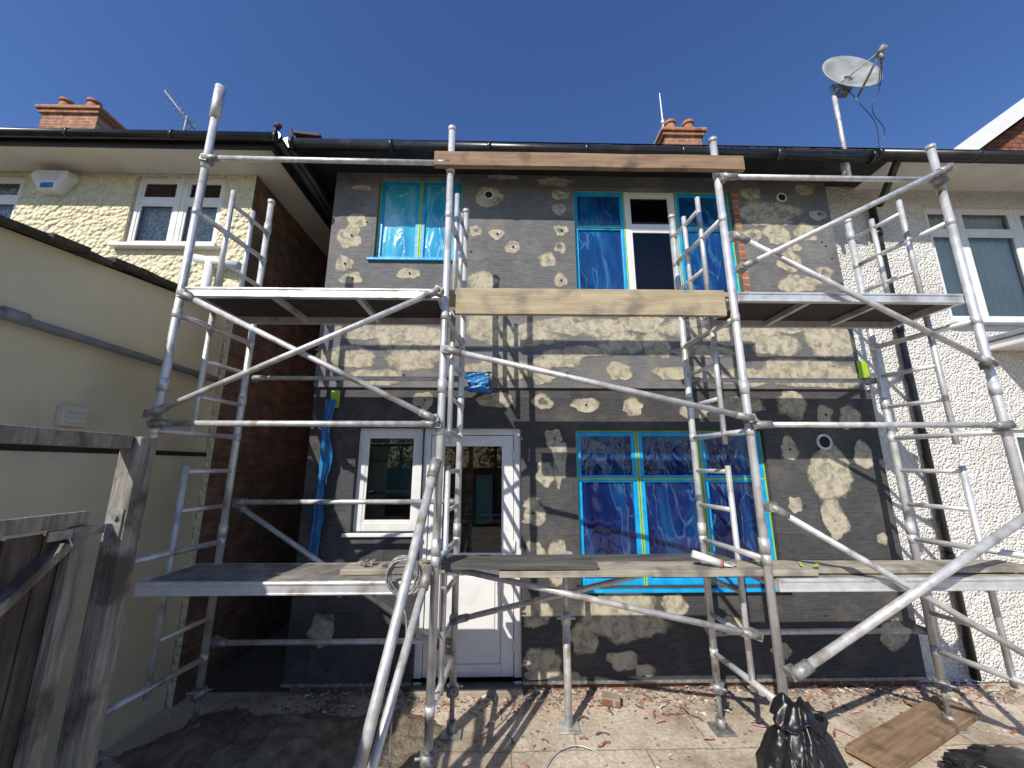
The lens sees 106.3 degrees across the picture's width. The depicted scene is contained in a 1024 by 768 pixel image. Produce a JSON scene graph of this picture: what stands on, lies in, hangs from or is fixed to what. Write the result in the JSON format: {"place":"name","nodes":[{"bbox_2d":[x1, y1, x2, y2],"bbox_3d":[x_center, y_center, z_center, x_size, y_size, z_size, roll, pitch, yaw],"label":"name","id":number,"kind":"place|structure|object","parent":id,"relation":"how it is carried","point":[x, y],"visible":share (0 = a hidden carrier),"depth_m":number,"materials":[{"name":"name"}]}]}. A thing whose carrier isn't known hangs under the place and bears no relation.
{"place":"outdoors","nodes":[
{"label":"outdoors","id":0,"kind":"place"},
{"bbox_2d":[0,138,331,230],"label":"fascia board","id":1,"kind":"object","parent":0,"point":[145,144],"visible":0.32,"depth_m":3.62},
{"bbox_2d":[0,146,330,257],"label":"soffit","id":2,"kind":"structure","parent":1,"relation":"attached to","point":[279,182],"depth_m":3.86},
{"bbox_2d":[0,127,332,222],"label":"gutter","id":3,"kind":"object","parent":1,"relation":"attached to","point":[276,137],"visible":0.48,"depth_m":3.55,"materials":[{"name":"black plastic"}]},
{"bbox_2d":[0,0,1023,148],"label":"sky","id":4,"kind":"structure","parent":0,"point":[748,72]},
{"bbox_2d":[100,683,1023,767],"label":"patio paving","id":5,"kind":"structure","parent":0,"point":[627,730],"depth_m":2.79,"materials":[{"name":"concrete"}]},
{"bbox_2d":[0,424,157,767],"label":"wooden fence","id":6,"kind":"object","parent":5,"relation":"on","point":[40,574],"visible":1,"depth_m":1.21,"materials":[{"name":"grey wood"}]},
{"bbox_2d":[0,215,225,767],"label":"rendered outbuilding","id":7,"kind":"structure","parent":5,"relation":"on","point":[84,330],"depth_m":2.48,"materials":[{"name":"paint"}]},
{"bbox_2d":[192,254,241,286],"bbox_3d":[-2.830,-0.836,3.614,0.444,0.838,0.080,0,-12,-1],"label":"waste pipe","id":8,"kind":"object","parent":7,"relation":"attached to","point":[210,263],"visible":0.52,"depth_m":3.65,"materials":[{"name":"white plastic"}]},
{"bbox_2d":[111,700,442,767],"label":"dirt heap","id":9,"kind":"object","parent":5,"relation":"on","point":[237,737],"visible":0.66,"depth_m":2.52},
{"bbox_2d":[96,83,468,767],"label":"scaffold tower","id":10,"kind":"structure","parent":5,"relation":"on","point":[250,309],"depth_m":2.65,"materials":[{"name":"metal"}]},
{"bbox_2d":[340,561,444,575],"bbox_3d":[-0.756,1.201,2.511,0.650,0.035,0.202,1,-12,-5],"label":"scaffold board","id":11,"kind":"object","parent":10,"relation":"on","point":[356,568],"visible":0.5,"depth_m":2.42,"materials":[{"name":"brown wood"}]},
{"bbox_2d":[385,555,421,767],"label":"cable coil","id":12,"kind":"object","parent":10,"relation":"hanging from","point":[388,575],"visible":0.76,"depth_m":2.23,"materials":[{"name":"plastic"}]},
{"bbox_2d":[440,554,731,562],"bbox_3d":[0.516,1.228,2.675,2.000,0.038,0.203,0,-12,-1],"label":"scaffold board","id":13,"kind":"object","parent":10,"relation":"on","point":[641,557],"visible":0.37,"depth_m":2.68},
{"bbox_2d":[455,288,726,317],"bbox_3d":[0.549,-0.564,2.663,1.870,0.192,0.039,0,-12,-1],"label":"scaffold board","id":14,"kind":"object","parent":10,"relation":"on","point":[580,302],"visible":1,"depth_m":2.64,"materials":[{"name":"brown wood"}]},
{"bbox_2d":[408,681,522,698],"bbox_3d":[-0.376,2.545,3.194,0.930,0.050,0.160,0,-12,-1],"label":"door step","id":15,"kind":"object","parent":5,"relation":"on","point":[503,689],"depth_m":3.16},
{"bbox_2d":[556,551,580,733],"bbox_3d":[0.409,1.892,2.879,0.140,1.171,0.140,0,-12,-1],"label":"steel prop","id":16,"kind":"object","parent":5,"relation":"on","point":[568,724],"visible":0.97,"depth_m":2.82,"materials":[{"name":"metal"}]},
{"bbox_2d":[602,692,620,707],"bbox_3d":[0.783,2.489,3.026,0.140,0.055,0.090,-3,-12,16],"label":"loose brick","id":17,"kind":"object","parent":5,"relation":"on","point":[611,699],"visible":1,"depth_m":3.00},
{"bbox_2d":[230,681,1023,767],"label":"rubble debris","id":18,"kind":"object","parent":5,"relation":"on","point":[745,691],"visible":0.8,"depth_m":3.09,"materials":[{"name":"brick"}]},
{"bbox_2d":[755,692,848,767],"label":"rubbish bag","id":19,"kind":"object","parent":5,"relation":"on","point":[796,735],"visible":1,"depth_m":1.88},
{"bbox_2d":[668,136,1023,736],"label":"scaffold tower","id":20,"kind":"structure","parent":5,"relation":"on","point":[847,308],"depth_m":2.74,"materials":[{"name":"metal"}]},
{"bbox_2d":[434,151,744,172],"bbox_3d":[0.584,-1.663,2.876,2.320,0.123,0.043,0,-12,-1],"label":"scaffold board","id":21,"kind":"object","parent":20,"relation":"on","point":[595,162],"visible":1,"depth_m":2.86,"materials":[{"name":"brown wood"}]},
{"bbox_2d":[441,345,763,641],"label":"scaffold link braces","id":22,"kind":"object","parent":20,"relation":"attached to","point":[576,592],"visible":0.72,"depth_m":2.48,"materials":[{"name":"metal"}]},
{"bbox_2d":[499,561,818,577],"bbox_3d":[0.901,1.179,2.447,1.960,0.040,0.227,0,-12,-1],"label":"scaffold board","id":23,"kind":"object","parent":20,"relation":"on","point":[678,569],"visible":0.78,"depth_m":2.35,"materials":[{"name":"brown wood"}]},
{"bbox_2d":[440,556,597,569],"bbox_3d":[0.042,1.127,2.420,0.960,0.038,0.203,1,-12,-2],"label":"scaffold board","id":24,"kind":"object","parent":23,"relation":"on","point":[518,563],"visible":0.97,"depth_m":2.34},
{"bbox_2d":[358,558,818,566],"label":"offcuts on boards","id":25,"kind":"object","parent":23,"relation":"on","point":[363,563],"visible":0.59,"depth_m":2.47,"materials":[{"name":"brown wood"}]},
{"bbox_2d":[691,550,732,567],"bbox_3d":[1.259,1.105,2.422,0.236,0.100,0.052,-3,-12,13],"label":"sealant tube","id":26,"kind":"object","parent":25,"relation":"on","point":[706,558],"visible":1,"depth_m":2.41,"materials":[{"name":"white plastic"}]},
{"bbox_2d":[772,560,1023,573],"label":"scaffold board","id":27,"kind":"object","parent":20,"relation":"on","point":[900,566],"visible":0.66,"depth_m":2.45,"materials":[{"name":"brown wood"}]},
{"bbox_2d":[845,695,979,767],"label":"timber plank","id":28,"kind":"object","parent":5,"relation":"on","point":[908,738],"visible":0.99,"depth_m":2.60,"materials":[{"name":"brown wood"}]},
{"bbox_2d":[940,744,1023,767],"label":"rubbish bag","id":29,"kind":"object","parent":5,"relation":"on","point":[983,756],"visible":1,"depth_m":2.28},
{"bbox_2d":[205,623,1008,692],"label":"ground","id":30,"kind":"structure","parent":0,"point":[259,669],"depth_m":3.49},
{"bbox_2d":[0,171,256,707],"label":"roughcast front wall","id":31,"kind":"structure","parent":30,"relation":"on","point":[93,211],"depth_m":3.83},
{"bbox_2d":[0,177,24,216],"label":"landing window frame","id":32,"kind":"object","parent":31,"relation":"attached to","point":[12,199],"visible":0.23,"depth_m":3.95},
{"bbox_2d":[31,170,78,195],"bbox_3d":[-4.615,-2.025,3.860,0.389,0.227,0.094,0,-12,-1],"label":"alarm box","id":33,"kind":"object","parent":31,"relation":"attached to","point":[65,183],"visible":1,"depth_m":3.83,"materials":[{"name":"white plastic"}]},
{"bbox_2d":[0,185,216,241],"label":"net curtains","id":34,"kind":"object","parent":31,"relation":"attached to","point":[154,223],"visible":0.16,"depth_m":3.97,"materials":[{"name":"fabric"}]},
{"bbox_2d":[126,177,185,241],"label":"bedroom window frame","id":35,"kind":"object","parent":31,"relation":"attached to","point":[139,200],"visible":0.52,"depth_m":3.93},
{"bbox_2d":[131,204,174,241],"bbox_3d":[-3.627,-1.626,3.892,0.360,0.440,0.016,0,-12,-1],"label":"bedroom window sash","id":36,"kind":"object","parent":35,"relation":"in","point":[139,215],"visible":0.73,"depth_m":3.90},
{"bbox_2d":[141,182,179,198],"bbox_3d":[-3.627,-1.998,3.971,0.360,0.200,0.016,0,-12,-1],"label":"bedroom window sash","id":37,"kind":"object","parent":35,"relation":"in","point":[156,183],"visible":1,"depth_m":3.97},
{"bbox_2d":[107,241,219,249],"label":"window sills","id":38,"kind":"structure","parent":31,"relation":"attached to","point":[161,245],"depth_m":3.73,"materials":[{"name":"white plastic"}]},
{"bbox_2d":[173,178,226,242],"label":"bedroom window frame","id":39,"kind":"object","parent":31,"relation":"attached to","point":[184,200],"visible":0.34,"depth_m":3.94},
{"bbox_2d":[178,204,219,242],"bbox_3d":[-3.171,-1.624,3.901,0.348,0.440,0.016,0,-12,-1],"label":"bedroom window sash","id":40,"kind":"object","parent":39,"relation":"in","point":[184,221],"visible":0.62,"depth_m":3.90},
{"bbox_2d":[172,175,327,706],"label":"side wall","id":41,"kind":"structure","parent":30,"relation":"on","point":[271,462],"depth_m":4.11,"materials":[{"name":"brick"}]},
{"bbox_2d":[365,246,674,554],"bbox_3d":[0.772,0.821,6.868,5.360,4.950,6.258,0,-12,-1],"label":"side and rear walls","id":42,"kind":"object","parent":30,"relation":"on","point":[654,267],"depth_m":4.75,"materials":[{"name":"brick"}]},
{"bbox_2d":[290,680,919,692],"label":"brick plinth","id":43,"kind":"structure","parent":30,"relation":"on","point":[601,686],"depth_m":3.25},
{"bbox_2d":[280,676,928,687],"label":"base track","id":44,"kind":"structure","parent":43,"relation":"attached to","point":[282,685],"depth_m":3.20,"materials":[{"name":"metal"}]},
{"bbox_2d":[283,387,810,683],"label":"wall","id":45,"kind":"structure","parent":44,"relation":"on","point":[677,650],"depth_m":3.39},
{"bbox_2d":[341,533,412,536],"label":"white sill","id":46,"kind":"structure","parent":45,"relation":"attached to","point":[376,534],"depth_m":3.38,"materials":[{"name":"plastic"}]},
{"bbox_2d":[352,428,423,530],"bbox_3d":[-1.138,0.881,3.592,0.605,0.930,0.060,0,-12,-1],"label":"kitchen window frame","id":47,"kind":"object","parent":45,"relation":"attached to","point":[358,523],"visible":0.84,"depth_m":3.56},
{"bbox_2d":[362,436,415,521],"bbox_3d":[-1.138,0.878,3.577,0.457,0.780,0.016,0,-12,-1],"label":"kitchen window sash","id":48,"kind":"object","parent":47,"relation":"in","point":[366,478],"visible":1,"depth_m":3.57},
{"bbox_2d":[413,428,521,684],"bbox_3d":[-0.374,1.481,3.481,0.915,2.150,0.070,0,-12,-1],"label":"door frame","id":49,"kind":"object","parent":45,"relation":"attached to","point":[418,651],"visible":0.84,"depth_m":3.49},
{"bbox_2d":[422,436,513,677],"bbox_3d":[-0.374,1.506,3.480,0.775,2.060,0.050,0,-12,-1],"label":"door","id":50,"kind":"structure","parent":49,"relation":"in","point":[484,646],"depth_m":3.37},
{"bbox_2d":[314,172,863,389],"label":"wall","id":51,"kind":"structure","parent":45,"relation":"attached to","point":[524,216],"depth_m":3.97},
{"bbox_2d":[377,182,422,256],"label":"window frame","id":52,"kind":"object","parent":51,"relation":"attached to","point":[406,184],"visible":0.45,"depth_m":4.10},
{"bbox_2d":[375,181,421,256],"bbox_3d":[-1.198,-1.745,4.081,0.439,0.950,0.002,0,-12,-1],"label":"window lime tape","id":53,"kind":"object","parent":52,"relation":"attached to","point":[380,208],"depth_m":4.10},
{"bbox_2d":[381,186,417,256],"bbox_3d":[-1.198,-1.741,4.098,0.345,0.850,0.010,0,-12,-1],"label":"window film","id":54,"kind":"object","parent":52,"relation":"attached to","point":[398,235],"depth_m":4.10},
{"bbox_2d":[418,182,461,257],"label":"window frame","id":55,"kind":"object","parent":51,"relation":"attached to","point":[434,184],"visible":0.39,"depth_m":4.13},
{"bbox_2d":[424,187,458,256],"bbox_3d":[-0.753,-1.739,4.108,0.345,0.850,0.008,0,-12,-1],"label":"window film","id":56,"kind":"object","parent":55,"relation":"attached to","point":[435,224],"depth_m":4.11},
{"bbox_2d":[366,257,778,592],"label":"taped sills","id":57,"kind":"structure","parent":51,"relation":"attached to","point":[668,590],"depth_m":3.33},
{"bbox_2d":[331,361,869,407],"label":"lime tape strips","id":58,"kind":"object","parent":51,"relation":"attached to","point":[863,370],"visible":0.68,"depth_m":3.76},
{"bbox_2d":[308,399,336,561],"bbox_3d":[-1.679,0.827,3.412,0.126,1.400,0.033,0,-12,-1],"label":"hanging blue film","id":59,"kind":"object","parent":58,"relation":"hanging from","point":[326,455],"visible":0.92,"depth_m":3.43,"materials":[{"name":"plastic"}]},
{"bbox_2d":[574,192,627,288],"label":"window frame","id":60,"kind":"object","parent":51,"relation":"attached to","point":[595,194],"visible":0.45,"depth_m":4.12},
{"bbox_2d":[577,197,619,224],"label":"window film","id":61,"kind":"object","parent":60,"relation":"attached to","point":[597,210],"depth_m":4.18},
{"bbox_2d":[578,231,623,288],"bbox_3d":[0.939,-1.296,4.054,0.460,0.720,0.012,0,-12,-1],"label":"window film","id":62,"kind":"object","parent":60,"relation":"attached to","point":[600,260],"depth_m":4.06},
{"bbox_2d":[573,191,628,288],"bbox_3d":[0.939,-1.504,4.081,0.554,1.240,0.002,0,-12,-1],"label":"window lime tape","id":63,"kind":"object","parent":60,"relation":"attached to","point":[607,227],"depth_m":4.12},
{"bbox_2d":[307,175,909,679],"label":"filler patches","id":64,"kind":"object","parent":51,"relation":"attached to","point":[417,349],"visible":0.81,"depth_m":3.74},
{"bbox_2d":[464,372,492,392],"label":"hanging blue film","id":65,"kind":"object","parent":64,"relation":"attached to","point":[478,381],"visible":0.99,"depth_m":3.62,"materials":[{"name":"plastic"}]},
{"bbox_2d":[623,192,681,288],"bbox_3d":[1.497,-1.495,4.123,0.551,1.240,0.060,0,-12,-1],"label":"window frame","id":66,"kind":"object","parent":51,"relation":"attached to","point":[628,228],"visible":0.45,"depth_m":4.14,"materials":[{"name":"white plastic"}]},
{"bbox_2d":[628,196,669,225],"bbox_3d":[1.497,-1.880,4.189,0.453,0.360,0.016,0,-12,-1],"label":"window sash","id":67,"kind":"object","parent":66,"relation":"attached to","point":[663,198],"depth_m":4.19,"materials":[{"name":"white plastic"}]},
{"bbox_2d":[630,231,675,289],"bbox_3d":[1.497,-1.293,4.064,0.453,0.720,0.016,0,-12,-1],"label":"window sash","id":68,"kind":"object","parent":66,"relation":"attached to","point":[658,232],"depth_m":4.10,"materials":[{"name":"white plastic"}]},
{"bbox_2d":[483,190,832,449],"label":"vent rings","id":69,"kind":"object","parent":51,"relation":"attached to","point":[820,435],"visible":1,"depth_m":3.66,"materials":[{"name":"white plastic"}]},
{"bbox_2d":[673,193,738,292],"bbox_3d":[2.077,-1.493,4.135,0.601,1.240,0.060,0,-12,-1],"label":"window frame","id":70,"kind":"object","parent":51,"relation":"attached to","point":[677,195],"visible":0.25,"depth_m":4.15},
{"bbox_2d":[678,198,719,226],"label":"window film","id":71,"kind":"object","parent":70,"relation":"attached to","point":[709,210],"depth_m":4.21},
{"bbox_2d":[682,232,727,291],"bbox_3d":[2.077,-1.290,4.079,0.503,0.720,0.008,0,-12,-1],"label":"window film","id":72,"kind":"object","parent":70,"relation":"attached to","point":[715,263],"depth_m":4.08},
{"bbox_2d":[674,192,739,291],"bbox_3d":[2.077,-1.500,4.104,0.597,1.240,0.002,0,-12,-1],"label":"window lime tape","id":73,"kind":"object","parent":70,"relation":"attached to","point":[705,228],"depth_m":4.14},
{"bbox_2d":[731,192,750,291],"bbox_3d":[2.416,-1.488,4.111,0.065,1.200,0.119,0,-12,-1],"label":"exposed brick reveal","id":74,"kind":"object","parent":51,"relation":"attached to","point":[741,246],"visible":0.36,"depth_m":4.05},
{"bbox_2d":[576,430,643,585],"bbox_3d":[0.893,1.123,3.574,0.588,1.370,0.060,0,-12,-1],"label":"window frame","id":75,"kind":"object","parent":45,"relation":"attached to","point":[588,581],"visible":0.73,"depth_m":3.58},
{"bbox_2d":[580,436,631,474],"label":"window film","id":76,"kind":"object","parent":75,"relation":"attached to","point":[605,455],"depth_m":3.66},
{"bbox_2d":[582,482,636,577],"bbox_3d":[0.893,1.329,3.518,0.480,0.832,0.006,0,-12,-1],"label":"window film","id":77,"kind":"object","parent":75,"relation":"attached to","point":[608,518],"depth_m":3.54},
{"bbox_2d":[575,430,645,585],"bbox_3d":[0.894,1.116,3.543,0.584,1.370,0.002,0,-12,-1],"label":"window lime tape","id":78,"kind":"object","parent":75,"relation":"attached to","point":[637,478],"depth_m":3.59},
{"bbox_2d":[635,431,707,584],"bbox_3d":[1.489,1.125,3.586,0.596,1.370,0.060,0,-12,-1],"label":"window frame","id":79,"kind":"object","parent":45,"relation":"attached to","point":[675,581],"visible":0.56,"depth_m":3.58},
{"bbox_2d":[642,436,692,474],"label":"window film","id":80,"kind":"object","parent":79,"relation":"attached to","point":[662,455],"depth_m":3.67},
{"bbox_2d":[645,482,702,577],"bbox_3d":[1.489,1.332,3.530,0.488,0.832,0.007,0,-12,-1],"label":"window film","id":81,"kind":"object","parent":79,"relation":"attached to","point":[672,517],"depth_m":3.55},
{"bbox_2d":[636,431,712,584],"bbox_3d":[1.490,1.119,3.555,0.592,1.370,0.002,0,-12,-1],"label":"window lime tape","id":82,"kind":"object","parent":79,"relation":"attached to","point":[640,478],"depth_m":3.60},
{"bbox_2d":[697,431,774,584],"bbox_3d":[2.094,1.128,3.599,0.606,1.370,0.060,0,-12,-1],"label":"window frame","id":83,"kind":"object","parent":45,"relation":"attached to","point":[747,581],"visible":0.28,"depth_m":3.60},
{"bbox_2d":[704,437,750,474],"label":"window film","id":84,"kind":"object","parent":83,"relation":"attached to","point":[733,453],"depth_m":3.68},
{"bbox_2d":[708,482,759,577],"bbox_3d":[2.094,1.334,3.541,0.498,0.832,0.010,0,-12,-1],"label":"window film","id":85,"kind":"object","parent":83,"relation":"attached to","point":[745,515],"depth_m":3.56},
{"bbox_2d":[698,431,776,584],"bbox_3d":[2.095,1.121,3.568,0.602,1.370,0.002,0,-12,-1],"label":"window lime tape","id":86,"kind":"object","parent":83,"relation":"attached to","point":[735,479],"depth_m":3.61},
{"bbox_2d":[770,389,925,677],"bbox_3d":[3.019,1.278,3.561,0.998,2.480,0.110,0,-12,-1],"label":"insulation lower panel","id":87,"kind":"object","parent":45,"relation":"attached to","point":[865,503],"visible":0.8,"depth_m":3.49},
{"bbox_2d":[630,200,670,245],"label":"interior floors","id":88,"kind":"structure","parent":30,"relation":"on","point":[649,211],"depth_m":4.84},
{"bbox_2d":[368,443,493,523],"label":"kitchen units","id":89,"kind":"object","parent":88,"relation":"on","point":[391,468],"visible":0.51,"depth_m":4.38},
{"bbox_2d":[825,186,1023,682],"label":"pebbledash wall","id":90,"kind":"structure","parent":30,"relation":"on","point":[983,460],"depth_m":3.85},
{"bbox_2d":[333,138,1023,150],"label":"hipped tile roof","id":91,"kind":"structure","parent":90,"relation":"on","point":[698,145],"depth_m":3.84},
{"bbox_2d":[296,142,892,206],"bbox_3d":[0.827,-1.633,7.132,6.020,0.140,6.765,0,-12,-1],"label":"fascia board","id":92,"kind":"object","parent":91,"relation":"attached to","point":[314,173],"visible":0.18,"depth_m":3.88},
{"bbox_2d":[283,137,878,214],"bbox_3d":[0.603,-1.585,7.067,5.808,0.179,6.897,0,-12,-1],"label":"gutter","id":93,"kind":"object","parent":92,"relation":"attached to","point":[294,145],"visible":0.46,"depth_m":3.71,"materials":[{"name":"black plastic"}]},
{"bbox_2d":[304,152,886,198],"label":"soffit","id":94,"kind":"structure","parent":92,"relation":"attached to","point":[327,173],"depth_m":4.10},
{"bbox_2d":[654,126,706,144],"bbox_3d":[3.674,-4.375,8.371,0.980,2.140,0.780,0,-12,-1],"label":"chimney stack","id":95,"kind":"object","parent":91,"relation":"on","point":[683,135],"visible":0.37,"depth_m":8.24,"materials":[{"name":"red brick"}]},
{"bbox_2d":[953,117,1023,148],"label":"gable roof","id":96,"kind":"structure","parent":91,"relation":"on","point":[1017,122],"depth_m":9.25,"materials":[{"name":"tile"}]},
{"bbox_2d":[954,98,1023,149],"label":"white bargeboards","id":97,"kind":"object","parent":96,"relation":"attached to","point":[995,127],"visible":0.44,"depth_m":7.72,"materials":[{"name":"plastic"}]},
{"bbox_2d":[853,162,1023,191],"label":"soffit","id":98,"kind":"structure","parent":90,"relation":"attached to","point":[982,177],"depth_m":4.19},
{"bbox_2d":[923,208,983,319],"bbox_3d":[4.855,-1.331,4.273,0.398,1.380,0.060,0,-12,-1],"label":"window frame","id":99,"kind":"object","parent":90,"relation":"attached to","point":[941,232],"visible":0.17,"depth_m":4.31,"materials":[{"name":"white plastic"}]},
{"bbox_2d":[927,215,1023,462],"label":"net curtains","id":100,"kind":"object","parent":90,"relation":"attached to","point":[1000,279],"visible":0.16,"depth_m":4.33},
{"bbox_2d":[946,319,1023,324],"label":"window sill","id":101,"kind":"structure","parent":90,"relation":"attached to","point":[1001,321],"depth_m":3.99,"materials":[{"name":"white plastic"}]},
{"bbox_2d":[954,208,1023,318],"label":"window frame","id":102,"kind":"object","parent":90,"relation":"attached to","point":[1014,232],"visible":0.62,"depth_m":4.33,"materials":[{"name":"white plastic"}]},
{"bbox_2d":[960,213,1012,230],"bbox_3d":[5.397,-1.845,4.377,0.578,0.230,0.016,0,-12,-1],"label":"window sash","id":103,"kind":"object","parent":102,"relation":"attached to","point":[1008,221],"depth_m":4.38,"materials":[{"name":"white plastic"}]},
{"bbox_2d":[966,235,1023,317],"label":"window sash","id":104,"kind":"object","parent":102,"relation":"attached to","point":[1016,248],"depth_m":4.28,"materials":[{"name":"white plastic"}]},
{"bbox_2d":[989,334,1023,350],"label":"bay canopy fascia","id":105,"kind":"structure","parent":90,"relation":"attached to","point":[1014,343],"depth_m":3.87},
{"bbox_2d":[987,328,1023,342],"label":"bay canopy lead","id":106,"kind":"object","parent":105,"relation":"on","point":[1006,335],"visible":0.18,"depth_m":3.83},
{"bbox_2d":[868,148,1023,680],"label":"gutter and downpipe","id":107,"kind":"object","parent":30,"relation":"on","point":[897,157],"visible":0.73,"depth_m":3.78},
{"bbox_2d":[593,144,874,150],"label":"eaves tiles","id":108,"kind":"object","parent":107,"relation":"on","point":[764,147],"visible":0.1,"depth_m":3.81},
{"bbox_2d":[822,44,887,175],"bbox_3d":[3.485,-2.775,3.837,0.470,1.484,0.446,-10,-15,38],"label":"satellite dish","id":109,"kind":"object","parent":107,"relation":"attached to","point":[847,74],"visible":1,"depth_m":3.97,"materials":[{"name":"metal"}]},
{"bbox_2d":[981,119,1023,149],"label":"tile hung gable wall","id":110,"kind":"structure","parent":30,"relation":"on","point":[1012,138],"depth_m":7.93,"materials":[{"name":"ceramic"}]},
{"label":"rear walls","id":111,"kind":"object","parent":30,"relation":"on","visible":0},
{"bbox_2d":[147,185,220,197],"bbox_3d":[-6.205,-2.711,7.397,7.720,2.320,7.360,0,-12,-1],"label":"window panes","id":112,"kind":"structure","parent":111,"relation":"on","point":[164,191],"depth_m":7.64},
{"bbox_2d":[35,104,125,128],"bbox_3d":[-9.679,-4.518,8.422,1.380,3.040,0.780,0,-12,-1],"label":"chimney stack","id":113,"kind":"object","parent":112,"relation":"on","point":[77,116],"visible":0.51,"depth_m":8.38,"materials":[{"name":"red brick"}]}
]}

